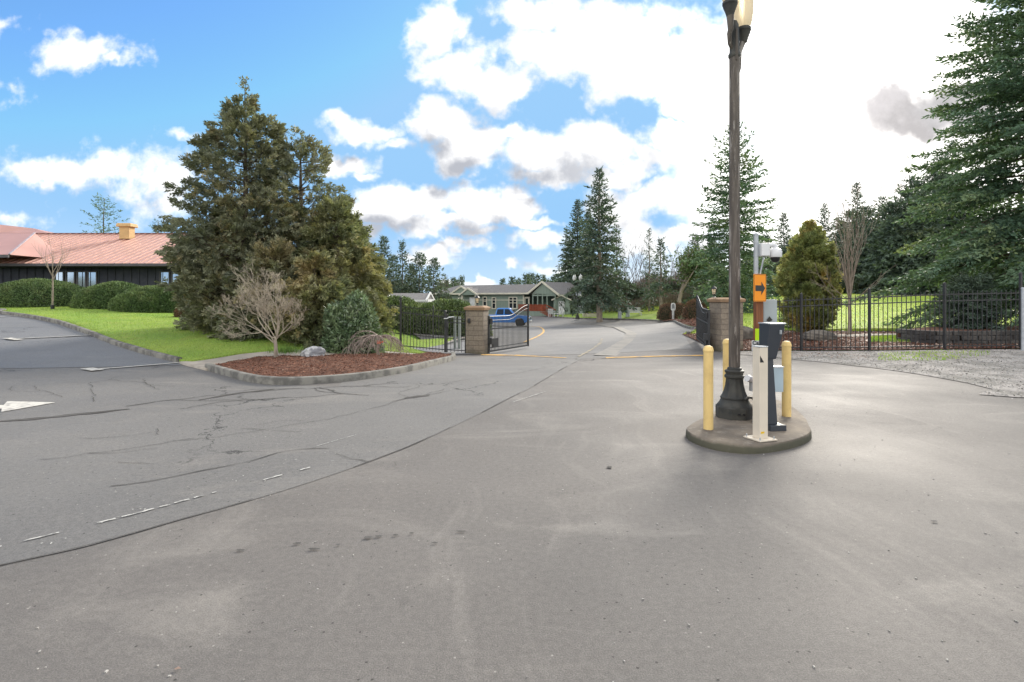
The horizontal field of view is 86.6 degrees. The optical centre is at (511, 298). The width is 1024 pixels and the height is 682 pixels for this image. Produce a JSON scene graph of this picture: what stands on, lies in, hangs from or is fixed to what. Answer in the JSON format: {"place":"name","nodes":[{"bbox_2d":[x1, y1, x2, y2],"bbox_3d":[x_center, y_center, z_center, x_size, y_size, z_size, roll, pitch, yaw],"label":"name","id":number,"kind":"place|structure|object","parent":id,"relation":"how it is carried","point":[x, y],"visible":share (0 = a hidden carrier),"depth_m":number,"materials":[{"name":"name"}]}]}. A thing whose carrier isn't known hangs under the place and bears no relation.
{"place":"outdoors","nodes":[
{"label":"outdoors","id":0,"kind":"place"},
{"bbox_2d":[0,315,180,367],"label":"parking lot asphalt","id":1,"kind":"structure","parent":0,"point":[68,347],"depth_m":16.39,"materials":[{"name":"grey asphalt"}]},
{"bbox_2d":[1,306,453,361],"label":"lawn","id":2,"kind":"structure","parent":0,"point":[176,340],"depth_m":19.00,"materials":[{"name":"green plant"}]},
{"bbox_2d":[0,278,83,307],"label":"hedge mound","id":3,"kind":"object","parent":2,"relation":"on","point":[31,292],"visible":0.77,"depth_m":30.24,"materials":[{"name":"green plant"}]},
{"bbox_2d":[31,238,70,308],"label":"young tree","id":4,"kind":"object","parent":2,"relation":"on","point":[52,305],"visible":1,"depth_m":28.05,"materials":[{"name":"brown plant"}]},
{"bbox_2d":[69,281,139,308],"bbox_3d":[-22.114,-0.146,30.221,4.197,1.743,3.505,0,0,0],"label":"hedge mound","id":5,"kind":"object","parent":2,"relation":"on","point":[99,295],"visible":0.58,"depth_m":28.90,"materials":[{"name":"green plant"}]},
{"bbox_2d":[107,291,160,312],"bbox_3d":[-19.696,0.241,28.615,2.794,1.322,2.126,0,0,0],"label":"hedge mound","id":6,"kind":"object","parent":2,"relation":"on","point":[137,301],"visible":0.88,"depth_m":27.93,"materials":[{"name":"green plant"}]},
{"bbox_2d":[123,285,181,312],"bbox_3d":[-19.473,0.050,29.603,3.712,1.661,3.359,0,0,0],"label":"hedge mound","id":7,"kind":"object","parent":2,"relation":"on","point":[167,304],"visible":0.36,"depth_m":28.75,"materials":[{"name":"green plant"}]},
{"bbox_2d":[183,195,256,326],"bbox_3d":[-11.239,-1.173,21.474,3.414,5.938,3.220,0,0,0],"label":"cypress","id":8,"kind":"object","parent":2,"relation":"on","point":[216,231],"visible":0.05,"depth_m":20.84,"materials":[{"name":"green plant"}]},
{"bbox_2d":[152,75,313,334],"bbox_3d":[-10.111,-3.348,20.555,6.193,10.235,6.049,0,0,0],"label":"cypress","id":9,"kind":"object","parent":2,"relation":"on","point":[186,255],"visible":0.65,"depth_m":19.55,"materials":[{"name":"green plant"}]},
{"bbox_2d":[201,234,321,340],"bbox_3d":[-8.415,-0.240,18.946,4.176,4.080,4.319,0,0,0],"label":"cypress","id":10,"kind":"object","parent":2,"relation":"on","point":[276,255],"visible":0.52,"depth_m":18.18,"materials":[{"name":"green plant"}]},
{"bbox_2d":[219,124,365,305],"bbox_3d":[-8.315,-2.456,21.620,5.516,8.973,5.787,0,0,0],"label":"cypress","id":11,"kind":"object","parent":2,"relation":"on","point":[313,169],"visible":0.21,"depth_m":21.12,"materials":[{"name":"green plant"}]},
{"bbox_2d":[263,249,356,348],"bbox_3d":[-6.578,0.235,17.807,3.235,3.768,3.445,0,0,0],"label":"cypress","id":12,"kind":"object","parent":2,"relation":"on","point":[319,292],"visible":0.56,"depth_m":17.30,"materials":[{"name":"green plant"}]},
{"bbox_2d":[282,194,399,340],"bbox_3d":[-6.427,-0.862,20.182,4.542,6.002,4.528,0,0,0],"label":"cypress","id":13,"kind":"object","parent":2,"relation":"on","point":[353,253],"visible":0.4,"depth_m":19.56,"materials":[{"name":"green plant"}]},
{"bbox_2d":[384,295,416,330],"bbox_3d":[-7.012,0.853,31.025,3.473,2.191,2.427,0,0,0],"label":"laurel hedge","id":14,"kind":"object","parent":2,"relation":"on","point":[395,300],"visible":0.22,"depth_m":30.35,"materials":[{"name":"green plant"}]},
{"bbox_2d":[388,292,434,303],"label":"white home","id":15,"kind":"object","parent":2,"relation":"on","point":[422,297],"visible":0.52,"depth_m":56.02,"materials":[{"name":"paint"}]},
{"bbox_2d":[397,301,444,334],"bbox_3d":[-5.271,1.116,30.999,3.676,1.966,2.387,0,0,0],"label":"laurel hedge","id":16,"kind":"object","parent":2,"relation":"on","point":[421,324],"visible":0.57,"depth_m":30.17,"materials":[{"name":"green plant"}]},
{"bbox_2d":[179,349,415,370],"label":"concrete path","id":17,"kind":"structure","parent":0,"point":[200,364],"depth_m":14.88,"materials":[{"name":"grey concrete"}]},
{"bbox_2d":[0,355,601,564],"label":"lane asphalt","id":18,"kind":"structure","parent":0,"point":[72,499],"depth_m":6.77,"materials":[{"name":"grey asphalt"}]},
{"bbox_2d":[0,316,178,411],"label":"white markings","id":19,"kind":"object","parent":18,"relation":"on","point":[10,405],"visible":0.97,"depth_m":8.72,"materials":[{"name":"paint"}]},
{"bbox_2d":[0,356,922,564],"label":"asphalt cracks","id":20,"kind":"object","parent":18,"relation":"on","point":[242,432],"visible":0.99,"depth_m":7.05,"materials":[{"name":"black asphalt"}]},
{"bbox_2d":[0,389,936,550],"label":"damp stains","id":21,"kind":"object","parent":18,"relation":"on","point":[35,418],"visible":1,"depth_m":7.83,"materials":[{"name":"asphalt"}]},
{"bbox_2d":[414,340,468,353],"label":"gate path","id":22,"kind":"structure","parent":0,"point":[451,345],"depth_m":24.13,"materials":[{"name":"concrete"}]},
{"bbox_2d":[0,314,1023,681],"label":"forecourt asphalt","id":23,"kind":"structure","parent":0,"point":[544,590],"depth_m":3.54,"materials":[{"name":"grey asphalt"}]},
{"bbox_2d":[36,386,1021,681],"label":"loose grit","id":24,"kind":"object","parent":23,"relation":"on","point":[498,544],"visible":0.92,"depth_m":3.21,"materials":[{"name":"gravel"}]},
{"bbox_2d":[696,294,709,345],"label":"entrance gate","id":25,"kind":"structure","parent":23,"relation":"on","point":[702,325],"depth_m":21.82,"materials":[{"name":"black metal"}]},
{"bbox_2d":[686,396,811,453],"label":"traffic island","id":26,"kind":"structure","parent":23,"relation":"on","point":[724,435],"depth_m":6.38,"materials":[{"name":"concrete"}]},
{"bbox_2d":[703,345,713,429],"bbox_3d":[2.400,1.090,6.640,0.126,1.030,0.126,0,0,-11],"label":"bollard","id":27,"kind":"object","parent":26,"relation":"on","point":[708,350],"visible":1,"depth_m":6.59,"materials":[{"name":"beige plastic"}]},
{"bbox_2d":[722,339,728,389],"bbox_3d":[3.070,1.090,7.750,0.126,1.030,0.126,0,0,-14],"label":"bollard","id":28,"kind":"object","parent":26,"relation":"on","point":[725,342],"visible":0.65,"depth_m":7.71,"materials":[{"name":"beige plastic"}]},
{"bbox_2d":[715,0,753,420],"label":"lamp post","id":29,"kind":"object","parent":26,"relation":"on","point":[731,404],"visible":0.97,"depth_m":7.24,"materials":[{"name":"metal"}]},
{"bbox_2d":[753,301,762,340],"bbox_3d":[3.158,0.685,6.978,0.106,1.820,0.097,0,0,0],"label":"wooden post","id":30,"kind":"object","parent":26,"relation":"on","point":[757,312],"visible":0.14,"depth_m":6.93,"materials":[{"name":"brown wood"}]},
{"bbox_2d":[753,274,765,301],"bbox_3d":[3.146,-0.135,6.889,0.235,0.350,0.008,0,0,-28],"label":"arrow sign","id":31,"kind":"object","parent":30,"relation":"attached to","point":[759,287],"visible":1,"depth_m":6.88,"materials":[{"name":"orange plastic"}]},
{"bbox_2d":[743,345,776,441],"bbox_3d":[2.820,1.067,6.170,0.250,1.055,0.250,0,0,-20],"label":"barrier post","id":32,"kind":"object","parent":26,"relation":"on","point":[760,393],"visible":1,"depth_m":6.13,"materials":[{"name":"white metal"}]},
{"bbox_2d":[744,233,783,422],"bbox_3d":[3.296,0.365,7.136,0.568,2.460,0.263,0,0,-22],"label":"camera mast","id":33,"kind":"object","parent":26,"relation":"on","point":[774,254],"visible":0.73,"depth_m":7.12,"materials":[{"name":"metal"}]},
{"bbox_2d":[758,322,785,431],"bbox_3d":[3.173,0.945,6.623,0.232,1.300,0.238,0,0,-10],"label":"card reader","id":34,"kind":"object","parent":26,"relation":"on","point":[770,335],"visible":0.85,"depth_m":6.56,"materials":[{"name":"black metal"}]},
{"bbox_2d":[781,341,791,416],"bbox_3d":[3.720,1.090,7.360,0.126,1.030,0.126,0,0,-12],"label":"bollard","id":35,"kind":"object","parent":26,"relation":"on","point":[786,364],"visible":0.98,"depth_m":7.31,"materials":[{"name":"beige plastic"}]},
{"bbox_2d":[0,0,1023,292],"label":"sky","id":36,"kind":"structure","parent":0,"point":[468,133],"materials":[{"name":"blue"}]},
{"bbox_2d":[428,316,691,354],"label":"park road asphalt","id":37,"kind":"structure","parent":0,"point":[560,336],"depth_m":30.23,"materials":[{"name":"grey asphalt"}]},
{"bbox_2d":[488,304,528,353],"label":"entrance gate","id":38,"kind":"structure","parent":37,"relation":"on","point":[494,342],"depth_m":23.31,"materials":[{"name":"black metal"}]},
{"bbox_2d":[489,308,531,325],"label":"pickup truck","id":39,"kind":"object","parent":37,"relation":"on","point":[501,312],"visible":0.3,"depth_m":52.75,"materials":[{"name":"blue paint"}]},
{"bbox_2d":[574,323,636,355],"bbox_3d":[6.805,2.389,40.036,4.212,0.685,40.490,0,0,5],"label":"road strip","id":40,"kind":"object","parent":37,"relation":"on","point":[623,342],"visible":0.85,"depth_m":25.22,"materials":[{"name":"concrete"}]},
{"bbox_2d":[553,309,694,331],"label":"verge","id":41,"kind":"structure","parent":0,"point":[610,314],"depth_m":64.01,"materials":[{"name":"green plant"}]},
{"bbox_2d":[551,295,573,314],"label":"garden shed","id":42,"kind":"structure","parent":41,"relation":"on","point":[566,304],"depth_m":71.80,"materials":[{"name":"green"}]},
{"bbox_2d":[552,199,593,284],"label":"fir tree","id":43,"kind":"object","parent":41,"relation":"on","point":[577,225],"visible":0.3,"depth_m":82.71,"materials":[{"name":"green plant"}]},
{"bbox_2d":[591,224,640,312],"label":"fir tree","id":44,"kind":"object","parent":41,"relation":"on","point":[619,253],"visible":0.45,"depth_m":69.78,"materials":[{"name":"green plant"}]},
{"bbox_2d":[664,318,695,326],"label":"mulch island","id":45,"kind":"structure","parent":41,"relation":"on","point":[694,320],"depth_m":37.63,"materials":[{"name":"brown wood"}]},
{"bbox_2d":[656,303,675,319],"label":"ball shrub","id":46,"kind":"object","parent":45,"relation":"on","point":[663,312],"visible":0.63,"depth_m":51.01,"materials":[{"name":"brown plant"}]},
{"bbox_2d":[681,298,706,317],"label":"ball shrub","id":47,"kind":"object","parent":45,"relation":"on","point":[690,310],"visible":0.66,"depth_m":40.60,"materials":[{"name":"brown plant"}]},
{"bbox_2d":[408,330,1018,352],"bbox_3d":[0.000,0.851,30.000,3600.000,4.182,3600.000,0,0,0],"label":"ground","id":48,"kind":"structure","parent":0,"point":[418,338],"depth_m":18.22,"materials":[{"name":"green plant"}]},
{"bbox_2d":[0,308,181,361],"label":"parking kerb","id":49,"kind":"structure","parent":48,"relation":"on","point":[152,353],"depth_m":18.27,"materials":[{"name":"concrete"}]},
{"bbox_2d":[0,223,184,287],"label":"clubhouse","id":50,"kind":"structure","parent":48,"relation":"on","point":[125,253],"depth_m":35.20},
{"bbox_2d":[80,192,129,232],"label":"pine tree","id":51,"kind":"object","parent":48,"relation":"on","point":[103,218],"visible":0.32,"depth_m":59.94,"materials":[{"name":"green plant"}]},
{"bbox_2d":[205,352,455,384],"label":"bed kerb","id":52,"kind":"structure","parent":48,"relation":"on","point":[256,378],"depth_m":11.37,"materials":[{"name":"concrete"}]},
{"bbox_2d":[215,352,450,376],"bbox_3d":[-3.279,1.780,15.019,4.997,0.476,8.503,0,0,44],"label":"mulch bed","id":53,"kind":"object","parent":52,"relation":"in","point":[273,364],"visible":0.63,"depth_m":13.08,"materials":[{"name":"brown wood"}]},
{"bbox_2d":[206,263,306,357],"bbox_3d":[-6.803,0.296,14.480,2.851,2.766,1.706,0,0,26],"label":"japanese maple","id":54,"kind":"object","parent":53,"relation":"on","point":[264,313],"visible":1,"depth_m":14.60,"materials":[{"name":"brown plant"}]},
{"bbox_2d":[300,346,325,356],"bbox_3d":[-5.527,1.573,15.046,0.682,0.528,0.503,0,0,0],"label":"boulder","id":55,"kind":"object","parent":53,"relation":"on","point":[315,351],"visible":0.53,"depth_m":14.87,"materials":[{"name":"grey stone"}]},
{"bbox_2d":[320,289,386,353],"bbox_3d":[-5.021,0.793,17.097,2.138,2.275,2.050,0,0,0],"label":"rhododendron","id":56,"kind":"object","parent":53,"relation":"on","point":[344,320],"visible":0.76,"depth_m":16.54,"materials":[{"name":"green plant"}]},
{"bbox_2d":[341,330,411,356],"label":"weeping maple","id":57,"kind":"object","parent":53,"relation":"on","point":[371,337],"visible":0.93,"depth_m":15.85,"materials":[{"name":"brown plant"}]},
{"bbox_2d":[374,236,403,292],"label":"fir tree","id":58,"kind":"object","parent":48,"relation":"on","point":[383,243],"visible":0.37,"depth_m":65.95,"materials":[{"name":"green plant"}]},
{"bbox_2d":[392,239,416,292],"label":"fir tree","id":59,"kind":"object","parent":48,"relation":"on","point":[398,270],"visible":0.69,"depth_m":67.89,"materials":[{"name":"green plant"}]},
{"bbox_2d":[403,251,433,292],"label":"pine tree","id":60,"kind":"object","parent":48,"relation":"on","point":[419,260],"visible":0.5,"depth_m":67.73,"materials":[{"name":"green plant"}]},
{"bbox_2d":[399,296,446,351],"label":"gate","id":61,"kind":"structure","parent":48,"relation":"on","point":[445,331],"depth_m":21.76,"materials":[{"name":"black metal"}]},
{"bbox_2d":[386,304,465,340],"bbox_3d":[-5.678,1.062,28.000,6.689,2.546,0.081,0,0,0],"label":"boundary fence","id":62,"kind":"object","parent":48,"relation":"on","point":[410,307],"visible":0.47,"depth_m":27.98,"materials":[{"name":"black metal"}]},
{"bbox_2d":[420,257,449,300],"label":"pine tree","id":63,"kind":"object","parent":48,"relation":"on","point":[434,262],"visible":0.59,"depth_m":65.81,"materials":[{"name":"green plant"}]},
{"bbox_2d":[428,298,471,335],"bbox_3d":[-3.671,1.081,31.300,3.340,2.302,2.397,0,0,0],"label":"laurel hedge","id":64,"kind":"object","parent":48,"relation":"on","point":[455,304],"visible":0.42,"depth_m":30.51,"materials":[{"name":"green plant"}]},
{"bbox_2d":[463,306,490,353],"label":"gate pillar","id":65,"kind":"structure","parent":48,"relation":"on","point":[476,329],"depth_m":21.75,"materials":[{"name":"concrete"}]},
{"bbox_2d":[444,314,465,352],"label":"pedestrian gate","id":66,"kind":"structure","parent":65,"relation":"attached to","point":[454,322],"depth_m":21.89,"materials":[{"name":"black metal"}]},
{"bbox_2d":[435,281,573,316],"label":"green home","id":67,"kind":"object","parent":48,"relation":"on","point":[538,297],"visible":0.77,"depth_m":77.26,"materials":[{"name":"green wood"}]},
{"bbox_2d":[569,209,606,285],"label":"fir tree","id":68,"kind":"object","parent":48,"relation":"on","point":[581,239],"visible":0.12,"depth_m":79.77,"materials":[{"name":"green plant"}]},
{"bbox_2d":[564,166,636,321],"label":"fir tree","id":69,"kind":"object","parent":48,"relation":"on","point":[598,292],"visible":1,"depth_m":59.54,"materials":[{"name":"green plant"}]},
{"bbox_2d":[551,315,695,333],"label":"road kerb","id":70,"kind":"structure","parent":48,"relation":"on","point":[685,326],"depth_m":55.48,"materials":[{"name":"concrete"}]},
{"bbox_2d":[559,275,750,312],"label":"undergrowth","id":71,"kind":"object","parent":48,"relation":"on","point":[674,287],"visible":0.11,"depth_m":72.19,"materials":[{"name":"green plant"}]},
{"bbox_2d":[706,298,745,351],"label":"gate pillar","id":72,"kind":"structure","parent":48,"relation":"on","point":[719,319],"depth_m":19.73,"materials":[{"name":"concrete"}]},
{"bbox_2d":[771,219,843,331],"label":"golden conifer","id":73,"kind":"object","parent":48,"relation":"on","point":[794,276],"visible":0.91,"depth_m":23.43,"materials":[{"name":"green plant"}]},
{"bbox_2d":[803,330,835,340],"bbox_3d":[11.911,1.507,20.921,1.230,0.594,0.737,0,0,0],"label":"boulder","id":74,"kind":"object","parent":48,"relation":"on","point":[818,335],"visible":0.62,"depth_m":20.70,"materials":[{"name":"grey stone"}]},
{"bbox_2d":[810,176,890,332],"bbox_3d":[13.860,-1.653,22.236,2.770,6.683,2.505,0,0,44],"label":"bare tree","id":75,"kind":"object","parent":48,"relation":"on","point":[847,277],"visible":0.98,"depth_m":22.47,"materials":[{"name":"brown plant"}]},
{"bbox_2d":[686,325,1018,350],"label":"mulch chips","id":76,"kind":"object","parent":48,"relation":"on","point":[834,340],"visible":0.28,"depth_m":19.31,"materials":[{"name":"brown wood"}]},
{"bbox_2d":[721,349,1023,396],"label":"gravel","id":77,"kind":"structure","parent":48,"relation":"on","point":[978,379],"depth_m":14.03,"materials":[{"name":"grey gravel"}]},
{"bbox_2d":[878,349,989,360],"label":"weeds","id":78,"kind":"object","parent":77,"relation":"on","point":[918,356],"visible":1,"depth_m":15.65,"materials":[{"name":"green plant"}]},
{"bbox_2d":[775,272,1022,350],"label":"picket fence","id":79,"kind":"object","parent":48,"relation":"on","point":[869,303],"visible":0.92,"depth_m":17.22,"materials":[{"name":"black metal"}]},
{"bbox_2d":[842,0,1023,331],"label":"fir tree","id":80,"kind":"object","parent":48,"relation":"on","point":[989,239],"visible":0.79,"depth_m":21.83,"materials":[{"name":"green plant"}]},
{"bbox_2d":[897,329,1018,343],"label":"retaining wall","id":81,"kind":"structure","parent":48,"relation":"on","point":[961,336],"depth_m":17.92,"materials":[{"name":"grey stone"}]},
{"bbox_2d":[897,326,1018,336],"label":"planter soil","id":82,"kind":"structure","parent":48,"relation":"on","point":[951,329],"depth_m":19.76,"materials":[{"name":"brown soil"}]},
{"bbox_2d":[927,269,1011,330],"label":"fir tree","id":83,"kind":"object","parent":82,"relation":"on","point":[970,284],"visible":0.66,"depth_m":19.99,"materials":[{"name":"green plant"}]},
{"bbox_2d":[616,293,1018,333],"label":"lawn hill","id":84,"kind":"structure","parent":0,"point":[746,316],"depth_m":36.22,"materials":[{"name":"green plant"}]},
{"bbox_2d":[635,228,658,311],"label":"fir tree","id":85,"kind":"object","parent":84,"relation":"on","point":[649,302],"visible":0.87,"depth_m":65.90,"materials":[{"name":"green plant"}]},
{"bbox_2d":[611,267,689,289],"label":"undergrowth","id":86,"kind":"object","parent":84,"relation":"on","point":[642,280],"visible":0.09,"depth_m":76.77,"materials":[{"name":"green plant"}]},
{"bbox_2d":[603,282,701,311],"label":"undergrowth","id":87,"kind":"object","parent":84,"relation":"on","point":[674,299],"visible":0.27,"depth_m":68.51,"materials":[{"name":"green plant"}]},
{"bbox_2d":[640,236,679,305],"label":"fir tree","id":88,"kind":"object","parent":84,"relation":"on","point":[660,284],"visible":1,"depth_m":61.82,"materials":[{"name":"green plant"}]},
{"bbox_2d":[672,242,721,301],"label":"ivy tree","id":89,"kind":"object","parent":84,"relation":"on","point":[688,272],"visible":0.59,"depth_m":57.20,"materials":[{"name":"green plant"}]},
{"bbox_2d":[681,240,728,303],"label":"fir tree","id":90,"kind":"object","parent":84,"relation":"on","point":[696,287],"visible":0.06,"depth_m":61.97,"materials":[{"name":"green plant"}]},
{"bbox_2d":[678,120,782,318],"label":"fir tree","id":91,"kind":"object","parent":84,"relation":"on","point":[716,251],"visible":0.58,"depth_m":41.43,"materials":[{"name":"green plant"}]},
{"bbox_2d":[747,234,780,298],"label":"fir tree","id":92,"kind":"object","parent":84,"relation":"on","point":[770,268],"visible":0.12,"depth_m":65.42,"materials":[{"name":"green plant"}]},
{"bbox_2d":[773,211,791,247],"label":"fir tree","id":93,"kind":"object","parent":84,"relation":"on","point":[783,233],"visible":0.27,"depth_m":73.94,"materials":[{"name":"green plant"}]},
{"bbox_2d":[815,203,844,269],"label":"fir tree","id":94,"kind":"object","parent":84,"relation":"on","point":[823,210],"visible":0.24,"depth_m":77.66,"materials":[{"name":"green plant"}]},
{"bbox_2d":[835,181,873,292],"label":"fir tree","id":95,"kind":"object","parent":84,"relation":"on","point":[856,184],"visible":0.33,"depth_m":69.94,"materials":[{"name":"green plant"}]},
{"bbox_2d":[836,204,878,271],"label":"fir tree","id":96,"kind":"object","parent":84,"relation":"on","point":[868,213],"visible":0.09,"depth_m":75.58,"materials":[{"name":"green plant"}]},
{"bbox_2d":[843,228,879,292],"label":"fir tree","id":97,"kind":"object","parent":84,"relation":"on","point":[861,255],"visible":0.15,"depth_m":65.90,"materials":[{"name":"green plant"}]},
{"bbox_2d":[852,200,911,293],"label":"fir tree","id":98,"kind":"object","parent":84,"relation":"on","point":[890,207],"visible":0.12,"depth_m":63.88,"materials":[{"name":"green plant"}]},
{"bbox_2d":[861,239,921,294],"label":"fir tree","id":99,"kind":"object","parent":84,"relation":"on","point":[899,273],"visible":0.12,"depth_m":58.81,"materials":[{"name":"green plant"}]},
{"bbox_2d":[852,213,941,294],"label":"fir tree","id":100,"kind":"object","parent":84,"relation":"on","point":[884,261],"visible":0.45,"depth_m":59.48,"materials":[{"name":"green plant"}]},
{"bbox_2d":[885,175,929,239],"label":"fir tree","id":101,"kind":"object","parent":84,"relation":"on","point":[910,183],"visible":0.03,"depth_m":64.16,"materials":[{"name":"green plant"}]},
{"bbox_2d":[884,190,961,295],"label":"fir tree","id":102,"kind":"object","parent":84,"relation":"on","point":[930,228],"visible":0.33,"depth_m":57.30,"materials":[{"name":"green plant"}]},
{"bbox_2d":[898,166,961,292],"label":"fir tree","id":103,"kind":"object","parent":84,"relation":"on","point":[934,177],"visible":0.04,"depth_m":61.91,"materials":[{"name":"green plant"}]},
{"bbox_2d":[921,139,983,274],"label":"fir tree","id":104,"kind":"object","parent":84,"relation":"on","point":[957,215],"visible":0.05,"depth_m":59.71,"materials":[{"name":"green plant"}]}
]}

